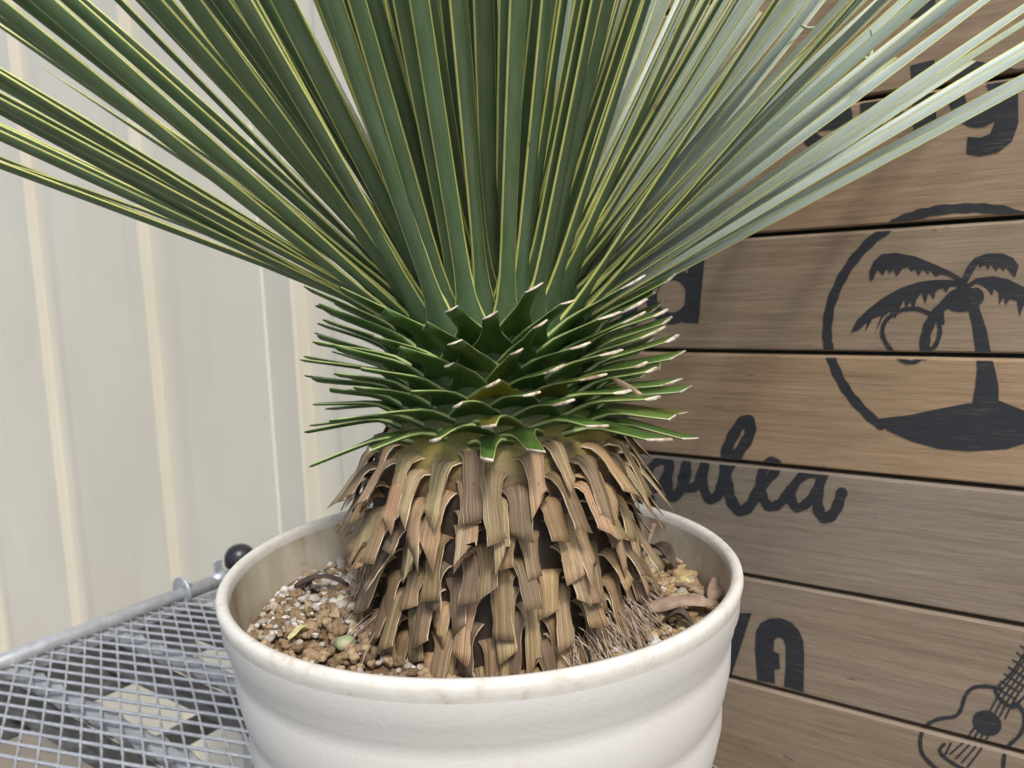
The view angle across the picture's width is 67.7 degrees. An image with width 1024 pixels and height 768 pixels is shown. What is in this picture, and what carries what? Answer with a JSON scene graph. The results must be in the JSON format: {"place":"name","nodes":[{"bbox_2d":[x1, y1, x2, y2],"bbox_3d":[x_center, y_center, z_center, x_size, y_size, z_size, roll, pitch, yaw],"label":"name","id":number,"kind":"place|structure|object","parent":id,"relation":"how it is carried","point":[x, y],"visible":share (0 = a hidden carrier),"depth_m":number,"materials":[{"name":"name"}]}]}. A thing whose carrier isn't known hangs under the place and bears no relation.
{"place":"outdoors","nodes":[
{"label":"outdoors","id":0,"kind":"place"},
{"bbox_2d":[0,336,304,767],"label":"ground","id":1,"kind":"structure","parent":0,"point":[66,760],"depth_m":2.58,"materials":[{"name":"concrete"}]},
{"bbox_2d":[0,543,716,767],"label":"metal shelf","id":2,"kind":"object","parent":1,"relation":"on","point":[52,686],"visible":0.54,"depth_m":1.27,"materials":[{"name":"silver metal"}]},
{"bbox_2d":[215,502,743,767],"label":"plant pot","id":3,"kind":"object","parent":2,"relation":"on","point":[658,704],"visible":0.6,"depth_m":0.47,"materials":[{"name":"ceramic"}]},
{"bbox_2d":[246,549,719,677],"bbox_3d":[-0.023,0.194,0.648,0.395,0.061,0.395,-2,7,0],"label":"potting grit","id":4,"kind":"object","parent":3,"relation":"in","point":[317,607],"visible":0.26,"depth_m":0.60,"materials":[{"name":"brown gravel"}]},
{"bbox_2d":[287,624,309,640],"bbox_3d":[-0.165,0.191,0.591,0.007,0.007,0.022,3,8,33],"label":"yellow leaf scrap","id":5,"kind":"object","parent":4,"relation":"on","point":[296,630],"visible":1,"depth_m":0.59,"materials":[{"name":"yellow plant"}]},
{"bbox_2d":[295,578,312,588],"bbox_3d":[-0.190,0.181,0.697,0.012,0.007,0.021,2,8,27],"label":"bark chip","id":6,"kind":"object","parent":4,"relation":"on","point":[300,586],"visible":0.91,"depth_m":0.69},
{"bbox_2d":[294,574,348,586],"bbox_3d":[-0.172,0.176,0.686,0.050,0.012,0.010,-2,7,0],"label":"bark strip","id":7,"kind":"object","parent":4,"relation":"on","point":[317,576],"visible":1,"depth_m":0.69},
{"bbox_2d":[337,595,346,600],"bbox_3d":[-0.143,0.182,0.640,0.011,0.009,0.010,-2,7,0],"label":"pale pebble","id":8,"kind":"object","parent":4,"relation":"on","point":[340,597],"visible":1,"depth_m":0.64,"materials":[{"name":"beige stone"}]},
{"bbox_2d":[332,635,356,650],"bbox_3d":[-0.127,0.197,0.582,0.014,0.010,0.017,5,10,43],"label":"green pebble","id":9,"kind":"object","parent":4,"relation":"on","point":[340,643],"visible":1,"depth_m":0.58,"materials":[{"name":"green stone"}]},
{"bbox_2d":[641,541,677,568],"bbox_3d":[0.137,0.157,0.714,0.016,0.020,0.050,-6,8,-29],"label":"dark leaf","id":10,"kind":"object","parent":4,"relation":"on","point":[665,549],"visible":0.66,"depth_m":0.71,"materials":[{"name":"brown plant"}]},
{"bbox_2d":[658,555,682,563],"bbox_3d":[0.141,0.163,0.709,0.034,0.009,0.010,-2,7,0],"label":"dead leaf strip","id":11,"kind":"object","parent":4,"relation":"on","point":[677,559],"visible":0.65,"depth_m":0.71,"materials":[{"name":"brown plant"}]},
{"bbox_2d":[661,608,693,624],"bbox_3d":[0.127,0.179,0.585,0.026,0.013,0.010,1,8,22],"label":"dark scrap","id":12,"kind":"object","parent":4,"relation":"on","point":[683,613],"visible":0.95,"depth_m":0.58,"materials":[{"name":"brown plant"}]},
{"bbox_2d":[644,594,715,612],"bbox_3d":[0.132,0.170,0.599,0.058,0.011,0.022,-2,7,0],"label":"dry leaf","id":13,"kind":"object","parent":4,"relation":"on","point":[665,604],"visible":1,"depth_m":0.59,"materials":[{"name":"plant"}]},
{"bbox_2d":[678,576,690,582],"bbox_3d":[0.152,0.175,0.675,0.012,0.011,0.010,4,9,39],"label":"yellow lump","id":14,"kind":"object","parent":4,"relation":"on","point":[687,579],"visible":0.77,"depth_m":0.67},
{"bbox_2d":[673,582,704,595],"bbox_3d":[0.150,0.173,0.651,0.006,0.007,0.033,-7,9,-37],"label":"wood sliver","id":15,"kind":"object","parent":4,"relation":"on","point":[693,587],"visible":1,"depth_m":0.65,"materials":[{"name":"brown wood"}]},
{"bbox_2d":[707,577,723,599],"bbox_3d":[0.173,0.169,0.636,0.017,0.012,0.044,3,9,37],"label":"dry leaf","id":16,"kind":"object","parent":4,"relation":"on","point":[715,589],"visible":0.67,"depth_m":0.63,"materials":[{"name":"plant"}]},
{"bbox_2d":[0,0,1023,677],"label":"yucca plant","id":17,"kind":"object","parent":3,"relation":"in","point":[530,218],"visible":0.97,"depth_m":0.53,"materials":[{"name":"green plant"}]},
{"bbox_2d":[611,378,641,394],"bbox_3d":[0.085,0.002,0.564,0.021,0.013,0.011,-2,7,0],"label":"leaf sliver","id":18,"kind":"object","parent":17,"relation":"attached to","point":[622,384],"visible":0.92,"depth_m":0.56,"materials":[{"name":"beige plant"}]},
{"bbox_2d":[642,523,655,557],"bbox_3d":[0.118,0.142,0.673,0.005,0.035,0.030,4,9,41],"label":"dry twig","id":19,"kind":"object","parent":17,"relation":"on","point":[652,529],"visible":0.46,"depth_m":0.68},
{"bbox_2d":[608,0,1023,767],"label":"wooden sign","id":20,"kind":"object","parent":1,"relation":"on","point":[842,476],"visible":0.73,"depth_m":0.93,"materials":[{"name":"brown wood"}]},
{"bbox_2d":[0,0,386,767],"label":"shed wall","id":21,"kind":"structure","parent":0,"point":[228,338],"depth_m":2.07,"materials":[{"name":"beige metal"}]}
]}

